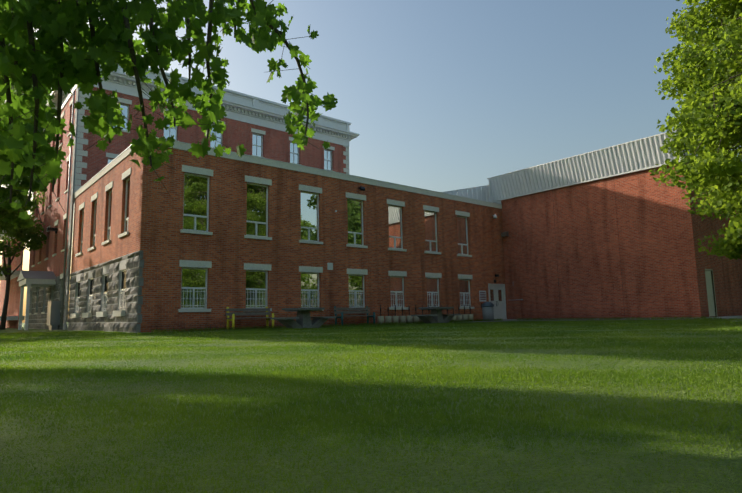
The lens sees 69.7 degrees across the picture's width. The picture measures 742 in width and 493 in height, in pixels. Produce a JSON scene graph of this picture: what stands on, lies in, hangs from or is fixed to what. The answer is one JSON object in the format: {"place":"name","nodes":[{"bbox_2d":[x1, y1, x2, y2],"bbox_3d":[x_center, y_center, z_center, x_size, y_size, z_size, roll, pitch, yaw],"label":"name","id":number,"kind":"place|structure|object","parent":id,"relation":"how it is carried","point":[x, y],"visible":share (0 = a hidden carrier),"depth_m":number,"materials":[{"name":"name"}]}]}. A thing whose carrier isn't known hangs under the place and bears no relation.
{"place":"outdoors","nodes":[
{"label":"outdoors","id":0,"kind":"place"},
{"bbox_2d":[0,239,22,327],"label":"background building","id":1,"kind":"structure","parent":0,"point":[14,300],"depth_m":41.92,"materials":[{"name":"red brick"}]},
{"bbox_2d":[136,250,143,331],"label":"corner quoins","id":2,"kind":"object","parent":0,"point":[140,283],"visible":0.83,"depth_m":19.03,"materials":[{"name":"grey stone"}]},
{"bbox_2d":[0,0,337,222],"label":"maple","id":3,"kind":"object","parent":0,"point":[53,18],"depth_m":3.81,"materials":[{"name":"green plant"}]},
{"bbox_2d":[29,87,348,276],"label":"old brick building","id":4,"kind":"structure","parent":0,"point":[276,144],"depth_m":33.05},
{"bbox_2d":[51,63,358,146],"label":"cornice","id":5,"kind":"structure","parent":4,"relation":"attached to","point":[245,108],"depth_m":35.69,"materials":[{"name":"white paint"}]},
{"bbox_2d":[138,320,518,332],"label":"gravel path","id":6,"kind":"structure","parent":0,"point":[372,324],"depth_m":28.26,"materials":[{"name":"grey gravel"}]},
{"bbox_2d":[225,307,275,328],"bbox_3d":[-4.757,2.815,21.062,1.950,0.891,0.620,5,-10,-40],"label":"bench","id":7,"kind":"object","parent":6,"relation":"on","point":[233,318],"visible":0.9,"depth_m":21.14,"materials":[{"name":"paint"}]},
{"bbox_2d":[334,306,375,325],"bbox_3d":[-0.734,3.169,24.417,2.100,0.891,0.620,5,-10,-40],"label":"bench","id":8,"kind":"object","parent":6,"relation":"on","point":[367,308],"visible":0.98,"depth_m":24.46,"materials":[{"name":"paint"}]},
{"bbox_2d":[378,314,473,323],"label":"bike posts","id":9,"kind":"object","parent":6,"relation":"on","point":[398,319],"visible":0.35,"depth_m":26.48,"materials":[{"name":"black metal"}]},
{"bbox_2d":[482,307,493,320],"bbox_3d":[6.585,3.797,29.971,0.620,0.780,0.620,5,-10,-40],"label":"trash bin","id":10,"kind":"object","parent":6,"relation":"on","point":[487,313],"visible":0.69,"depth_m":29.72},
{"bbox_2d":[482,302,493,306],"bbox_3d":[6.580,3.261,30.035,0.660,0.300,0.675,5,-10,-40],"label":"trash bin lid","id":11,"kind":"object","parent":10,"relation":"on","point":[487,304],"visible":1,"depth_m":29.78,"materials":[{"name":"grey plastic"}]},
{"bbox_2d":[0,0,740,322],"label":"sky","id":12,"kind":"structure","parent":0,"point":[438,95],"materials":[{"name":"blue"}]},
{"bbox_2d":[0,318,741,492],"bbox_3d":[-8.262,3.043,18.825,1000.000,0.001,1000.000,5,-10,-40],"label":"ground","id":13,"kind":"structure","parent":0,"point":[646,485],"depth_m":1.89,"materials":[{"name":"green plant"}]},
{"bbox_2d":[0,230,24,320],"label":"neighbour porch","id":14,"kind":"object","parent":13,"relation":"on","point":[15,274],"visible":0.21,"depth_m":39.10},
{"bbox_2d":[0,191,46,329],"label":"tree","id":15,"kind":"object","parent":13,"relation":"on","point":[23,235],"visible":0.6,"depth_m":33.58,"materials":[{"name":"green plant"}]},
{"bbox_2d":[17,272,55,329],"bbox_3d":[-19.480,3.115,30.938,1.600,3.400,3.000,5,-10,-40],"label":"frame","id":16,"kind":"object","parent":13,"relation":"on","point":[28,283],"visible":0.94,"depth_m":30.23,"materials":[{"name":"white paint"}]},
{"bbox_2d":[16,270,55,281],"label":"porch roof","id":17,"kind":"structure","parent":16,"relation":"attached to","point":[39,274],"depth_m":30.57,"materials":[{"name":"grey metal"}]},
{"bbox_2d":[28,274,65,329],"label":"stone porch wall","id":18,"kind":"structure","parent":13,"relation":"on","point":[40,297],"depth_m":33.55,"materials":[{"name":"grey stone"}]},
{"bbox_2d":[47,301,60,329],"bbox_3d":[-17.379,3.781,29.192,0.480,1.550,1.000,5,-10,-40],"label":"utility cabinet","id":19,"kind":"object","parent":13,"relation":"on","point":[53,315],"visible":0.96,"depth_m":28.85,"materials":[{"name":"grey metal"}]},
{"bbox_2d":[67,251,138,332],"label":"stone wall","id":20,"kind":"structure","parent":13,"relation":"on","point":[113,268],"depth_m":21.98,"materials":[{"name":"grey stone"}]},
{"bbox_2d":[29,91,348,314],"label":"stone trim","id":21,"kind":"structure","parent":13,"relation":"on","point":[81,141],"depth_m":29.30,"materials":[{"name":"grey stone"}]},
{"bbox_2d":[47,227,57,233],"bbox_3d":[-18.753,-0.930,31.353,0.500,0.300,0.400,5,-10,-40],"label":"wall lamp","id":22,"kind":"object","parent":21,"relation":"attached to","point":[52,229],"visible":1,"depth_m":31.27,"materials":[{"name":"black metal"}]},
{"bbox_2d":[60,91,74,327],"bbox_3d":[-16.455,-2.196,28.935,0.092,13.100,0.092,-5,-8,27],"label":"downpipe","id":23,"kind":"object","parent":21,"relation":"attached to","point":[65,252],"visible":1,"depth_m":28.80,"materials":[{"name":"grey metal"}]},
{"bbox_2d":[63,85,79,329],"bbox_3d":[-16.097,-2.428,28.679,0.090,13.660,0.640,5,-10,-40],"label":"junction quoin pilaster","id":24,"kind":"object","parent":21,"relation":"attached to","point":[68,269],"visible":0.83,"depth_m":28.39,"materials":[{"name":"grey stone"}]},
{"bbox_2d":[71,147,506,332],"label":"wing brick walls","id":25,"kind":"structure","parent":13,"relation":"on","point":[165,245],"depth_m":23.33,"materials":[{"name":"red brick"}]},
{"bbox_2d":[75,103,470,312],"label":"window frames","id":26,"kind":"structure","parent":25,"relation":"attached to","point":[122,295],"depth_m":23.87,"materials":[{"name":"white paint"}]},
{"bbox_2d":[77,105,469,311],"bbox_3d":[-9.164,-1.757,34.887,18.320,11.990,24.160,5,-10,-40],"label":"window glass","id":27,"kind":"object","parent":26,"relation":"in","point":[195,194],"visible":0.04,"depth_m":24.13,"materials":[{"name":"glass"}]},
{"bbox_2d":[70,140,501,317],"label":"wing stone trim","id":28,"kind":"structure","parent":25,"relation":"attached to","point":[194,170],"depth_m":24.11,"materials":[{"name":"grey stone"}]},
{"bbox_2d":[74,137,501,204],"bbox_3d":[-3.819,-2.743,31.040,21.760,0.030,11.660,5,-10,-40],"label":"roof coping","id":29,"kind":"object","parent":25,"relation":"on","point":[289,163],"visible":0.18,"depth_m":24.94,"materials":[{"name":"grey metal"}]},
{"bbox_2d":[327,210,336,269],"bbox_3d":[-1.253,0.720,25.047,1.900,4.828,0.080,5,-10,-40],"label":"wall vent","id":30,"kind":"object","parent":25,"relation":"attached to","point":[329,266],"visible":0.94,"depth_m":24.52,"materials":[{"name":"white metal"}]},
{"bbox_2d":[358,186,498,276],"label":"wall floodlights","id":31,"kind":"object","parent":25,"relation":"attached to","point":[361,188],"depth_m":25.96,"materials":[{"name":"black metal"}]},
{"bbox_2d":[479,291,485,301],"bbox_3d":[6.588,2.923,31.406,0.620,0.640,0.020,5,-10,-40],"label":"door sign","id":32,"kind":"object","parent":25,"relation":"attached to","point":[482,296],"visible":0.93,"depth_m":31.36,"materials":[{"name":"white"}]},
{"bbox_2d":[488,283,506,318],"bbox_3d":[7.612,3.339,32.318,1.670,2.150,0.140,5,-10,-40],"label":"door","id":33,"kind":"structure","parent":25,"relation":"attached to","point":[500,311],"depth_m":32.43,"materials":[{"name":"grey metal"}]},
{"bbox_2d":[490,289,501,300],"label":"door windows","id":34,"kind":"structure","parent":33,"relation":"attached to","point":[492,294],"depth_m":32.26,"materials":[{"name":"glass"}]},
{"bbox_2d":[270,307,335,328],"bbox_3d":[-2.617,2.769,20.613,2.240,0.780,1.200,5,-10,-40],"label":"picnic table","id":35,"kind":"object","parent":13,"relation":"on","point":[303,318],"visible":0.85,"depth_m":20.38,"materials":[{"name":"concrete"}]},
{"bbox_2d":[411,307,460,323],"bbox_3d":[3.167,3.329,25.826,2.240,0.780,1.200,5,-10,-40],"label":"picnic table","id":36,"kind":"object","parent":13,"relation":"on","point":[435,315],"visible":0.88,"depth_m":25.55,"materials":[{"name":"concrete"}]},
{"bbox_2d":[151,316,721,331],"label":"wall base grass tufts","id":37,"kind":"object","parent":13,"relation":"on","point":[366,323],"visible":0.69,"depth_m":24.20,"materials":[{"name":"green plant"}]},
{"bbox_2d":[499,316,741,320],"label":"concrete apron","id":38,"kind":"object","parent":13,"relation":"on","point":[725,317],"visible":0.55,"depth_m":25.64,"materials":[{"name":"grey concrete"}]},
{"bbox_2d":[501,162,741,318],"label":"gym brick walls","id":39,"kind":"structure","parent":13,"relation":"on","point":[665,263],"depth_m":28.03,"materials":[{"name":"red brick"}]},
{"bbox_2d":[501,231,508,236],"bbox_3d":[8.307,-0.771,33.084,0.300,0.330,0.340,5,-10,-40],"label":"vent hood","id":40,"kind":"object","parent":39,"relation":"attached to","point":[503,234],"visible":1,"depth_m":32.98,"materials":[{"name":"brown"}]},
{"bbox_2d":[442,131,683,201],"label":"corrugated metal cladding","id":41,"kind":"structure","parent":39,"relation":"on","point":[639,154],"depth_m":29.49,"materials":[{"name":"silver metal"}]},
{"bbox_2d":[462,130,704,203],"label":"metal trim","id":42,"kind":"structure","parent":41,"relation":"attached to","point":[595,179],"depth_m":29.16,"materials":[{"name":"silver metal"}]},
{"bbox_2d":[552,184,741,315],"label":"gym control joints","id":43,"kind":"object","parent":39,"relation":"attached to","point":[619,249],"visible":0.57,"depth_m":28.57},
{"bbox_2d":[705,269,716,316],"bbox_3d":[16.391,2.244,25.772,1.050,2.300,0.110,5,-10,-40],"label":"door","id":44,"kind":"structure","parent":39,"relation":"attached to","point":[710,290],"depth_m":25.86,"materials":[{"name":"grey metal"}]},
{"bbox_2d":[649,0,741,259],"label":"leaves","id":45,"kind":"object","parent":13,"relation":"on","point":[716,173],"visible":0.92,"depth_m":13.30,"materials":[{"name":"green plant"}]},
{"bbox_2d":[654,0,741,158],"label":"leaves","id":46,"kind":"object","parent":13,"relation":"on","point":[680,82],"visible":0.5,"depth_m":14.36,"materials":[{"name":"green plant"}]},
{"bbox_3d":[-43.010,-3.351,35.151,14.724,18.271,15.685,5,-10,-40],"label":"tree trunk","id":47,"kind":"object","parent":13,"relation":"on","visible":0},
{"bbox_2d":[0,79,61,228],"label":"tree leaves","id":48,"kind":"object","parent":47,"relation":"on","point":[8,213],"visible":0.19,"depth_m":17.72,"materials":[{"name":"green plant"}]},
{"bbox_2d":[380,305,470,315],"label":"bike post bars","id":49,"kind":"object","parent":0,"point":[416,310],"visible":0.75,"depth_m":26.68,"materials":[{"name":"black metal"}]},
{"bbox_2d":[520,318,741,321],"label":"asphalt path","id":50,"kind":"structure","parent":0,"point":[644,319],"depth_m":24.86,"materials":[{"name":"grey asphalt"}]}
]}

